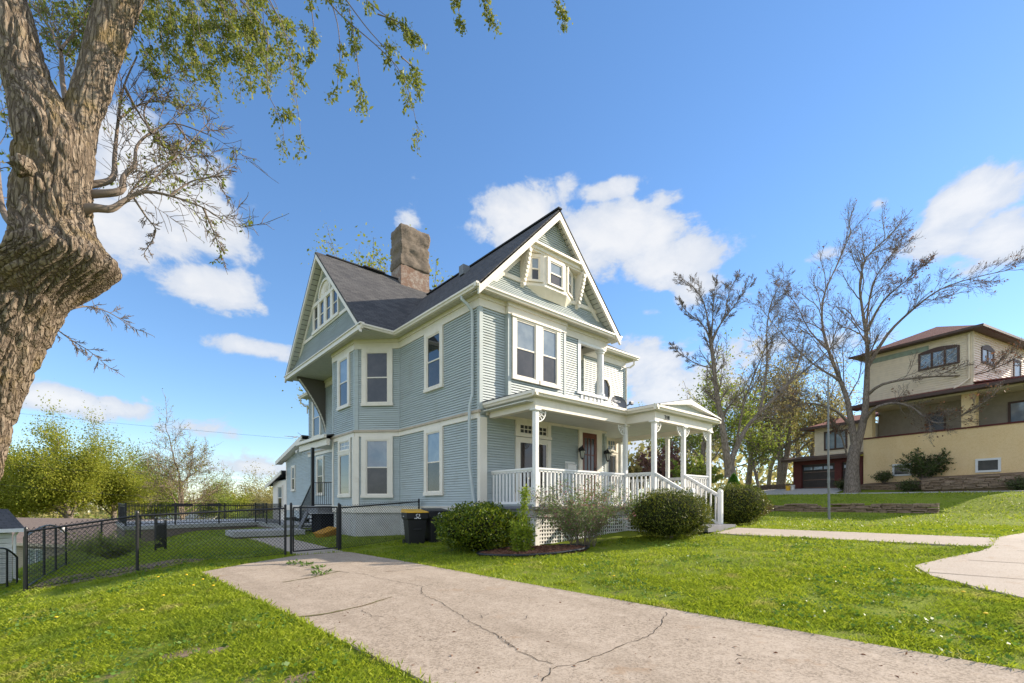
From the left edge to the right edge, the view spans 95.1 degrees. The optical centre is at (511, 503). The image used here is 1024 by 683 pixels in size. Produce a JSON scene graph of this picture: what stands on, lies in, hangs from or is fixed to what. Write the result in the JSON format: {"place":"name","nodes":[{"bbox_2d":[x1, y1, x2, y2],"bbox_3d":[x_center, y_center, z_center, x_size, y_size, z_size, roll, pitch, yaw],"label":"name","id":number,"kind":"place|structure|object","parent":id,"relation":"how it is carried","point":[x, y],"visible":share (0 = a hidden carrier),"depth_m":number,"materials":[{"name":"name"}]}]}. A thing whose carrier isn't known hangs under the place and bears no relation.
{"place":"outdoors","nodes":[
{"label":"outdoors","id":0,"kind":"place"},
{"bbox_2d":[248,536,342,555],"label":"gate path","id":1,"kind":"structure","parent":0,"point":[296,543],"depth_m":14.81,"materials":[{"name":"concrete"}]},
{"bbox_2d":[0,490,1023,682],"bbox_3d":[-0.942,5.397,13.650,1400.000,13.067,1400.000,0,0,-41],"label":"ground","id":2,"kind":"structure","parent":0,"point":[128,673],"depth_m":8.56,"materials":[{"name":"plant"}]},
{"bbox_2d":[0,547,17,589],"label":"arched gate","id":3,"kind":"structure","parent":2,"relation":"on","point":[8,563],"depth_m":11.92,"materials":[{"name":"black metal"}]},
{"bbox_2d":[0,509,23,583],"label":"shed","id":4,"kind":"structure","parent":2,"relation":"on","point":[10,523],"depth_m":15.92,"materials":[{"name":"white paint"}]},
{"bbox_2d":[0,435,77,517],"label":"spring tree","id":5,"kind":"object","parent":2,"relation":"on","point":[16,515],"visible":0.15,"depth_m":55.52,"materials":[{"name":"green plant"}]},
{"bbox_2d":[23,524,66,590],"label":"arched gate","id":6,"kind":"structure","parent":2,"relation":"on","point":[55,548],"depth_m":12.04,"materials":[{"name":"black metal"}]},
{"bbox_2d":[0,390,132,517],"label":"spring tree","id":7,"kind":"object","parent":2,"relation":"on","point":[37,476],"visible":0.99,"depth_m":53.23,"materials":[{"name":"green plant"}]},
{"bbox_2d":[12,518,152,569],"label":"road","id":8,"kind":"structure","parent":2,"relation":"on","point":[30,523],"depth_m":37.96,"materials":[{"name":"asphalt"}]},
{"bbox_2d":[28,548,42,563],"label":"window","id":9,"kind":"structure","parent":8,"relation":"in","point":[35,550],"depth_m":36.62,"materials":[{"name":"glass"}]},
{"bbox_2d":[22,390,166,518],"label":"spring tree","id":10,"kind":"object","parent":2,"relation":"on","point":[121,485],"visible":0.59,"depth_m":61.08,"materials":[{"name":"green plant"}]},
{"bbox_2d":[64,517,140,563],"bbox_3d":[-15.429,1.389,17.721,0.264,1.795,3.606,0,0,-4],"label":"chain link fence","id":11,"kind":"object","parent":2,"relation":"on","point":[101,525],"visible":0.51,"depth_m":17.42,"materials":[{"name":"black metal"}]},
{"bbox_2d":[49,527,165,559],"bbox_3d":[-13.407,1.331,15.546,2.684,1.156,3.020,0,0,14],"label":"weedy shrub","id":12,"kind":"object","parent":2,"relation":"on","point":[108,547],"visible":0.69,"depth_m":15.22,"materials":[{"name":"green plant"}]},
{"bbox_2d":[29,559,200,591],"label":"bare soil","id":13,"kind":"structure","parent":2,"relation":"on","point":[149,566],"depth_m":10.62,"materials":[{"name":"soil"}]},
{"bbox_2d":[24,504,286,591],"bbox_3d":[-7.788,0.985,10.686,4.865,1.931,0.467,0,0,-33],"label":"chain link fence","id":14,"kind":"object","parent":13,"relation":"on","point":[136,515],"visible":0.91,"depth_m":10.19,"materials":[{"name":"black metal"}]},
{"bbox_2d":[102,434,207,519],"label":"spring tree","id":15,"kind":"object","parent":2,"relation":"on","point":[168,502],"visible":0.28,"depth_m":68.14,"materials":[{"name":"green plant"}]},
{"bbox_2d":[154,518,166,551],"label":"iron gate","id":16,"kind":"structure","parent":2,"relation":"on","point":[163,530],"depth_m":16.49,"materials":[{"name":"black metal"}]},
{"bbox_2d":[162,647,199,659],"bbox_3d":[-3.280,1.540,4.633,0.333,0.154,0.345,0,0,-41],"label":"bare patch","id":17,"kind":"object","parent":2,"relation":"on","point":[184,654],"visible":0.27,"depth_m":4.64,"materials":[{"name":"soil"}]},
{"bbox_2d":[122,388,246,519],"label":"spring tree","id":18,"kind":"object","parent":2,"relation":"on","point":[179,482],"visible":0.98,"depth_m":52.05,"materials":[{"name":"brown plant"}]},
{"bbox_2d":[115,518,311,542],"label":"patio","id":19,"kind":"structure","parent":2,"relation":"on","point":[216,524],"depth_m":23.96,"materials":[{"name":"grey concrete"}]},
{"bbox_2d":[118,503,280,525],"bbox_3d":[-16.259,0.500,25.438,7.714,1.060,11.814,0,0,-41],"label":"patio railing","id":20,"kind":"object","parent":19,"relation":"on","point":[121,509],"visible":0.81,"depth_m":24.33,"materials":[{"name":"black metal"}]},
{"bbox_2d":[194,471,240,518],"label":"spring tree","id":21,"kind":"object","parent":2,"relation":"on","point":[217,495],"visible":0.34,"depth_m":78.92,"materials":[{"name":"green plant"}]},
{"bbox_2d":[200,477,270,509],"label":"spring tree","id":22,"kind":"object","parent":2,"relation":"on","point":[242,500],"visible":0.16,"depth_m":90.67,"materials":[{"name":"green plant"}]},
{"bbox_2d":[234,461,272,503],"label":"spring tree","id":23,"kind":"object","parent":2,"relation":"on","point":[254,487],"visible":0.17,"depth_m":96.58,"materials":[{"name":"green plant"}]},
{"bbox_2d":[231,465,275,516],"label":"spring tree","id":24,"kind":"object","parent":2,"relation":"on","point":[268,500],"visible":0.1,"depth_m":73.75,"materials":[{"name":"green plant"}]},
{"bbox_2d":[225,528,304,538],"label":"step block","id":25,"kind":"structure","parent":2,"relation":"on","point":[258,531],"depth_m":18.65,"materials":[{"name":"grey concrete"}]},
{"bbox_2d":[0,0,572,473],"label":"maple tree","id":26,"kind":"object","parent":2,"relation":"on","point":[58,262],"visible":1,"depth_m":5.20,"materials":[{"name":"green plant"}]},
{"bbox_2d":[284,671,315,682],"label":"bare patch","id":27,"kind":"object","parent":2,"relation":"on","point":[297,676],"visible":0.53,"depth_m":3.71,"materials":[{"name":"soil"}]},
{"bbox_2d":[313,526,335,537],"bbox_3d":[-7.168,1.178,18.085,0.476,0.314,0.850,4,15,20],"label":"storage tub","id":28,"kind":"object","parent":2,"relation":"on","point":[326,532],"visible":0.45,"depth_m":17.97,"materials":[{"name":"yellow plastic"}]},
{"bbox_2d":[275,221,450,437],"bbox_3d":[-8.595,-10.252,35.656,14.614,26.503,18.044,0,0,-18],"label":"tall tree","id":29,"kind":"object","parent":2,"relation":"on","point":[379,262],"visible":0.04,"depth_m":33.22,"materials":[{"name":"green plant"}]},
{"bbox_2d":[340,499,419,550],"bbox_3d":[-4.059,0.665,14.774,0.069,1.670,3.264,0,0,32],"label":"chain link fence","id":30,"kind":"object","parent":2,"relation":"on","point":[375,505],"visible":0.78,"depth_m":14.37,"materials":[{"name":"black metal"}]},
{"bbox_2d":[290,503,339,555],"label":"gate","id":31,"kind":"structure","parent":30,"relation":"attached to","point":[337,522],"depth_m":12.78,"materials":[{"name":"black metal"}]},
{"bbox_2d":[19,429,809,518],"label":"woods","id":32,"kind":"object","parent":2,"relation":"on","point":[85,514],"visible":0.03,"depth_m":102.66,"materials":[{"name":"green plant"}]},
{"bbox_2d":[401,509,428,544],"bbox_3d":[-3.007,0.765,14.488,0.704,1.169,0.953,0,0,-25],"label":"wheelie bin","id":33,"kind":"object","parent":2,"relation":"on","point":[414,521],"visible":0.89,"depth_m":14.18,"materials":[{"name":"black plastic"}]},
{"bbox_2d":[421,508,449,542],"bbox_3d":[-2.402,0.736,14.704,0.704,1.169,0.953,0,0,-29],"label":"wheelie bin","id":34,"kind":"object","parent":2,"relation":"on","point":[430,534],"visible":0.41,"depth_m":14.36,"materials":[{"name":"black plastic"}]},
{"bbox_2d":[431,500,521,552],"bbox_3d":[-0.882,0.624,12.345,2.366,1.463,2.505,0,0,11],"label":"shrub","id":35,"kind":"object","parent":2,"relation":"on","point":[479,526],"visible":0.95,"depth_m":11.67,"materials":[{"name":"green plant"}]},
{"bbox_2d":[265,206,735,545],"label":"house","id":36,"kind":"structure","parent":2,"relation":"on","point":[496,375],"depth_m":16.16,"materials":[{"name":"blue"}]},
{"bbox_2d":[277,485,282,510],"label":"window","id":37,"kind":"structure","parent":36,"relation":"in","point":[279,487],"depth_m":29.34,"materials":[{"name":"white glass"}]},
{"bbox_2d":[290,465,295,490],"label":"window","id":38,"kind":"structure","parent":36,"relation":"in","point":[293,487],"depth_m":27.34,"materials":[{"name":"white glass"}]},
{"bbox_2d":[311,402,321,437],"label":"window","id":39,"kind":"structure","parent":36,"relation":"in","point":[316,421],"depth_m":24.43,"materials":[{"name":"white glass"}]},
{"bbox_2d":[315,455,324,495],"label":"window","id":40,"kind":"structure","parent":36,"relation":"in","point":[320,460],"depth_m":23.90,"materials":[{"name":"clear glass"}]},
{"bbox_2d":[312,287,339,335],"bbox_3d":[-7.859,-8.125,19.698,0.100,1.330,3.150,0,0,-41],"label":"gable window","id":41,"kind":"structure","parent":36,"relation":"in","point":[326,308],"depth_m":19.60,"materials":[{"name":"white glass"}]},
{"bbox_2d":[336,352,350,410],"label":"window","id":42,"kind":"structure","parent":36,"relation":"in","point":[343,363],"depth_m":18.35,"materials":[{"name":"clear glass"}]},
{"bbox_2d":[337,452,351,497],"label":"window","id":43,"kind":"structure","parent":36,"relation":"in","point":[344,460],"depth_m":18.25,"materials":[{"name":"clear glass"}]},
{"bbox_2d":[337,438,351,452],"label":"window","id":44,"kind":"structure","parent":36,"relation":"in","point":[345,444],"depth_m":18.19,"materials":[{"name":"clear glass"}]},
{"bbox_2d":[360,436,393,497],"bbox_3d":[-5.015,-1.350,17.453,0.673,2.280,1.143,0,0,-59],"label":"window","id":45,"kind":"structure","parent":36,"relation":"in","point":[376,451],"depth_m":17.45,"materials":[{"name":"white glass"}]},
{"bbox_2d":[361,348,392,405],"bbox_3d":[-5.015,-4.690,17.453,0.671,2.120,1.122,0,0,-58],"label":"window","id":46,"kind":"structure","parent":36,"relation":"in","point":[376,364],"depth_m":17.45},
{"bbox_2d":[423,426,443,495],"bbox_3d":[-2.611,-1.375,15.525,0.085,2.230,1.200,0,0,-41],"label":"window","id":47,"kind":"structure","parent":36,"relation":"in","point":[433,437],"depth_m":15.50,"materials":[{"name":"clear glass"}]},
{"bbox_2d":[423,325,443,392],"bbox_3d":[-2.605,-4.750,15.518,0.085,2.000,1.180,0,0,-41],"label":"window","id":48,"kind":"structure","parent":36,"relation":"in","point":[433,339],"depth_m":15.50,"materials":[{"name":"clear glass"}]},
{"bbox_2d":[511,316,539,384],"bbox_3d":[0.436,-4.770,14.608,1.160,1.960,0.085,0,0,-41],"label":"window","id":49,"kind":"structure","parent":36,"relation":"in","point":[525,334],"depth_m":14.59,"materials":[{"name":"clear glass"}]},
{"bbox_2d":[515,436,550,492],"bbox_3d":[0.700,-1.210,15.007,1.580,1.720,0.085,0,0,-41],"label":"window","id":50,"kind":"structure","parent":36,"relation":"in","point":[523,446],"depth_m":14.91,"materials":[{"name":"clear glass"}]},
{"bbox_2d":[514,420,551,439],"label":"window","id":51,"kind":"structure","parent":36,"relation":"in","point":[522,428],"depth_m":14.88,"materials":[{"name":"wood"}]},
{"bbox_2d":[527,253,543,282],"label":"window","id":52,"kind":"structure","parent":36,"relation":"in","point":[535,274],"depth_m":14.87,"materials":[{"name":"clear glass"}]},
{"bbox_2d":[539,325,560,389],"bbox_3d":[1.229,-4.770,15.290,1.008,1.960,0.085,0,0,-41],"label":"window","id":53,"kind":"structure","parent":36,"relation":"in","point":[549,339],"depth_m":15.31,"materials":[{"name":"clear glass"}]},
{"bbox_2d":[546,256,565,291],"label":"window","id":54,"kind":"structure","parent":36,"relation":"in","point":[555,269],"depth_m":15.26,"materials":[{"name":"clear glass"}]},
{"bbox_2d":[566,267,573,299],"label":"window","id":55,"kind":"structure","parent":36,"relation":"in","point":[569,275],"depth_m":15.90,"materials":[{"name":"white glass"}]},
{"bbox_2d":[583,432,596,505],"bbox_3d":[2.791,-1.210,16.794,0.800,2.600,0.102,0,0,-41],"label":"front door","id":56,"kind":"structure","parent":36,"relation":"in","point":[589,440],"depth_m":16.83,"materials":[{"name":"red wood"}]},
{"bbox_2d":[604,376,611,403],"bbox_3d":[3.754,-4.570,18.956,0.825,1.146,0.080,0,0,-41],"label":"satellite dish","id":57,"kind":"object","parent":36,"relation":"in","point":[607,384],"depth_m":19.06,"materials":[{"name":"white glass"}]},
{"bbox_2d":[607,453,617,484],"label":"window","id":58,"kind":"structure","parent":36,"relation":"in","point":[612,466],"depth_m":19.33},
{"bbox_2d":[607,438,617,452],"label":"window","id":59,"kind":"structure","parent":36,"relation":"in","point":[612,446],"depth_m":19.27,"materials":[{"name":"white glass"}]},
{"bbox_2d":[611,396,633,407],"bbox_3d":[3.500,-3.160,15.085,0.811,0.580,0.321,0,0,-14],"label":"satellite dish","id":60,"kind":"object","parent":36,"relation":"attached to","point":[618,401],"visible":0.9,"depth_m":15.09,"materials":[{"name":"grey paint"}]},
{"bbox_2d":[0,527,1023,682],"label":"clover","id":61,"kind":"object","parent":2,"relation":"on","point":[334,661],"visible":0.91,"depth_m":5.84,"materials":[{"name":"green plant"}]},
{"bbox_2d":[477,544,588,556],"bbox_3d":[0.513,1.128,11.362,2.729,0.210,1.557,0,0,6],"label":"bed edging","id":62,"kind":"object","parent":2,"relation":"on","point":[551,553],"visible":0.85,"depth_m":10.83,"materials":[{"name":"black metal"}]},
{"bbox_2d":[479,545,586,557],"bbox_3d":[0.517,1.182,11.400,2.531,0.250,1.528,0,0,-20],"label":"mulch bed","id":63,"kind":"object","parent":2,"relation":"on","point":[505,550],"visible":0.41,"depth_m":11.31,"materials":[{"name":"soil"}]},
{"bbox_2d":[506,483,539,551],"bbox_3d":[0.279,0.383,11.347,0.816,1.742,0.863,0,0,4],"label":"slender shrub","id":64,"kind":"object","parent":63,"relation":"on","point":[523,528],"visible":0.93,"depth_m":11.26,"materials":[{"name":"green plant"}]},
{"bbox_2d":[479,543,584,553],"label":"mulch chips","id":65,"kind":"object","parent":63,"relation":"on","point":[538,549],"visible":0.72,"depth_m":11.29,"materials":[{"name":"wood"}]},
{"bbox_2d":[527,474,643,546],"bbox_3d":[1.740,0.160,11.866,3.075,1.968,2.901,0,0,-41],"label":"flowering shrub","id":66,"kind":"object","parent":2,"relation":"on","point":[594,523],"visible":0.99,"depth_m":11.72,"materials":[{"name":"green plant"}]},
{"bbox_2d":[196,526,1023,682],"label":"edge grass","id":67,"kind":"structure","parent":2,"relation":"on","point":[679,608],"depth_m":6.37,"materials":[{"name":"plant"}]},
{"bbox_2d":[628,442,661,490],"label":"pale shrub","id":68,"kind":"object","parent":2,"relation":"on","point":[633,468],"visible":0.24,"depth_m":43.35,"materials":[{"name":"green plant"}]},
{"bbox_2d":[633,441,693,488],"bbox_3d":[13.153,-2.914,40.034,4.431,4.720,4.766,0,0,-41],"label":"reddish shrub","id":69,"kind":"object","parent":2,"relation":"on","point":[642,459],"visible":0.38,"depth_m":39.70,"materials":[{"name":"brown plant"}]},
{"bbox_2d":[623,487,714,538],"bbox_3d":[4.213,0.281,12.588,2.633,1.476,2.312,0,0,-41],"label":"yew shrub","id":70,"kind":"object","parent":2,"relation":"on","point":[663,514],"visible":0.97,"depth_m":11.96,"materials":[{"name":"green plant"}]},
{"bbox_2d":[642,388,713,466],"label":"background tree","id":71,"kind":"object","parent":2,"relation":"on","point":[660,442],"visible":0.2,"depth_m":54.92,"materials":[{"name":"green plant"}]},
{"bbox_2d":[670,453,723,494],"bbox_3d":[14.230,-2.145,36.175,4.065,3.310,4.112,0,0,-41],"label":"green shrub","id":72,"kind":"object","parent":2,"relation":"on","point":[701,469],"visible":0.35,"depth_m":35.33,"materials":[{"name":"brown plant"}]},
{"bbox_2d":[638,327,770,472],"bbox_3d":[16.698,-7.545,40.425,8.268,14.676,11.624,0,0,-41],"label":"background tree","id":73,"kind":"object","parent":2,"relation":"on","point":[730,424],"visible":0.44,"depth_m":38.80,"materials":[{"name":"green plant"}]},
{"bbox_2d":[702,481,773,525],"bbox_3d":[7.428,0.047,15.672,2.698,1.579,2.248,0,0,-41],"label":"yew shrub","id":74,"kind":"object","parent":2,"relation":"on","point":[744,504],"visible":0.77,"depth_m":14.99,"materials":[{"name":"green plant"}]},
{"bbox_2d":[697,348,785,480],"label":"background tree","id":75,"kind":"object","parent":2,"relation":"on","point":[715,450],"visible":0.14,"depth_m":58.20,"materials":[{"name":"green plant"}]},
{"bbox_2d":[677,323,810,488],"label":"background tree","id":76,"kind":"object","parent":2,"relation":"on","point":[750,469],"visible":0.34,"depth_m":44.14,"materials":[{"name":"green plant"}]},
{"bbox_2d":[727,402,795,489],"bbox_3d":[20.080,-4.890,38.297,4.748,8.923,6.369,0,0,-16],"label":"background tree","id":77,"kind":"object","parent":2,"relation":"on","point":[766,448],"visible":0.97,"depth_m":37.75,"materials":[{"name":"green plant"}]},
{"bbox_2d":[668,261,864,477],"bbox_3d":[15.540,-8.130,26.845,13.812,13.375,4.850,0,0,-13],"label":"bare tree","id":78,"kind":"object","parent":2,"relation":"on","point":[729,465],"visible":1,"depth_m":26.84,"materials":[{"name":"brown plant"}]},
{"bbox_2d":[752,484,792,489],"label":"block wall","id":79,"kind":"structure","parent":2,"relation":"on","point":[771,487],"depth_m":41.05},
{"bbox_2d":[735,351,825,484],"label":"background tree","id":80,"kind":"object","parent":2,"relation":"on","point":[769,477],"visible":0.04,"depth_m":60.97,"materials":[{"name":"green plant"}]},
{"bbox_2d":[748,359,842,462],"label":"background tree","id":81,"kind":"object","parent":2,"relation":"on","point":[798,414],"visible":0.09,"depth_m":51.98,"materials":[{"name":"green plant"}]},
{"bbox_2d":[730,327,862,484],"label":"background tree","id":82,"kind":"object","parent":2,"relation":"on","point":[782,469],"visible":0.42,"depth_m":44.21,"materials":[{"name":"green plant"}]},
{"bbox_2d":[772,322,878,467],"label":"background tree","id":83,"kind":"object","parent":2,"relation":"on","point":[811,450],"visible":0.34,"depth_m":45.87,"materials":[{"name":"brown plant"}]},
{"bbox_2d":[827,375,829,519],"bbox_3d":[13.538,-2.297,20.021,0.143,6.351,0.127,0,0,-41],"label":"pole","id":84,"kind":"object","parent":2,"relation":"on","point":[828,474],"visible":0.89,"depth_m":20.01,"materials":[{"name":"grey metal"}]},
{"bbox_2d":[791,357,877,454],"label":"background tree","id":85,"kind":"object","parent":2,"relation":"on","point":[832,399],"visible":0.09,"depth_m":61.23,"materials":[{"name":"green plant"}]},
{"bbox_2d":[766,503,939,512],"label":"stone wall","id":86,"kind":"structure","parent":2,"relation":"on","point":[855,508],"depth_m":23.08,"materials":[{"name":"stone"}]},
{"bbox_2d":[742,198,1023,492],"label":"bare tree","id":87,"kind":"object","parent":2,"relation":"on","point":[852,479],"visible":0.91,"depth_m":31.86,"materials":[{"name":"brown plant"}]},
{"bbox_2d":[861,484,919,489],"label":"stone wall","id":88,"kind":"structure","parent":2,"relation":"on","point":[877,487],"depth_m":32.28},
{"bbox_2d":[781,323,1023,488],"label":"neighbour house","id":89,"kind":"structure","parent":2,"relation":"on","point":[993,443],"depth_m":30.97,"materials":[{"name":"beige"}]},
{"bbox_2d":[803,463,834,488],"bbox_3d":[24.487,-1.890,37.413,0.058,2.480,2.550,0,0,-27],"label":"garage door","id":90,"kind":"structure","parent":89,"relation":"in","point":[811,479],"depth_m":37.48,"materials":[{"name":"brown"}]},
{"bbox_2d":[824,429,846,450],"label":"window","id":91,"kind":"structure","parent":89,"relation":"in","point":[835,442],"depth_m":36.70,"materials":[{"name":"clear glass"}]},
{"bbox_2d":[892,464,911,475],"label":"basement window","id":92,"kind":"structure","parent":89,"relation":"in","point":[896,472],"depth_m":32.39,"materials":[{"name":"glass"}]},
{"bbox_2d":[926,411,945,430],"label":"window","id":93,"kind":"structure","parent":89,"relation":"in","point":[937,427],"depth_m":32.05,"materials":[{"name":"glass"}]},
{"bbox_2d":[918,345,959,370],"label":"window","id":94,"kind":"structure","parent":89,"relation":"in","point":[929,355],"depth_m":30.49,"materials":[{"name":"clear glass"}]},
{"bbox_2d":[981,345,994,365],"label":"window","id":95,"kind":"structure","parent":89,"relation":"in","point":[986,348],"depth_m":29.79,"materials":[{"name":"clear glass"}]},
{"bbox_2d":[975,457,1000,472],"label":"basement window","id":96,"kind":"structure","parent":89,"relation":"in","point":[985,464],"depth_m":28.34,"materials":[{"name":"glass"}]},
{"bbox_2d":[1008,400,1023,421],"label":"window","id":97,"kind":"structure","parent":89,"relation":"in","point":[1015,408],"depth_m":28.62,"materials":[{"name":"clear glass"}]},
{"bbox_2d":[1013,359,1021,376],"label":"window","id":98,"kind":"structure","parent":89,"relation":"in","point":[1017,371],"depth_m":31.94,"materials":[{"name":"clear glass"}]},
{"bbox_2d":[861,472,1023,491],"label":"terrace soil","id":99,"kind":"structure","parent":2,"relation":"on","point":[946,478],"depth_m":28.33,"materials":[{"name":"soil"}]},
{"bbox_2d":[870,470,893,482],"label":"plant","id":100,"kind":"object","parent":99,"relation":"on","point":[884,477],"visible":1,"depth_m":32.41,"materials":[{"name":"green plant"}]},
{"bbox_2d":[891,478,921,491],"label":"plant","id":101,"kind":"object","parent":99,"relation":"on","point":[908,486],"visible":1,"depth_m":30.36,"materials":[{"name":"green plant"}]},
{"bbox_2d":[889,447,956,479],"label":"dark shrub","id":102,"kind":"object","parent":99,"relation":"on","point":[921,468],"visible":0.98,"depth_m":30.35,"materials":[{"name":"green plant"}]},
{"bbox_2d":[996,476,1023,490],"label":"plant","id":103,"kind":"object","parent":99,"relation":"on","point":[1017,484],"visible":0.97,"depth_m":25.75,"materials":[{"name":"green plant"}]},
{"bbox_2d":[921,474,1023,489],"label":"stone wall","id":104,"kind":"structure","parent":2,"relation":"on","point":[976,480],"depth_m":27.90,"materials":[{"name":"stone"}]},
{"bbox_2d":[0,0,1023,513],"label":"sky","id":105,"kind":"structure","parent":0,"point":[706,138],"materials":[{"name":"blue"}]},
{"bbox_2d":[203,552,1023,682],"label":"driveway","id":106,"kind":"structure","parent":0,"point":[494,623],"depth_m":4.71,"materials":[{"name":"concrete"}]},
{"bbox_2d":[331,561,926,679],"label":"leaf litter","id":107,"kind":"object","parent":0,"point":[650,656],"visible":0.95,"depth_m":4.13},
{"bbox_2d":[715,528,993,547],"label":"front path","id":108,"kind":"structure","parent":0,"point":[932,539],"depth_m":10.91,"materials":[{"name":"concrete"}]},
{"bbox_2d":[762,488,1023,494],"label":"neighbour driveway","id":109,"kind":"structure","parent":0,"point":[801,491],"depth_m":34.82,"materials":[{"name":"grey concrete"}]},
{"bbox_2d":[907,533,1023,598],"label":"sidewalk","id":110,"kind":"structure","parent":0,"point":[1000,568],"depth_m":7.25,"materials":[{"name":"concrete"}]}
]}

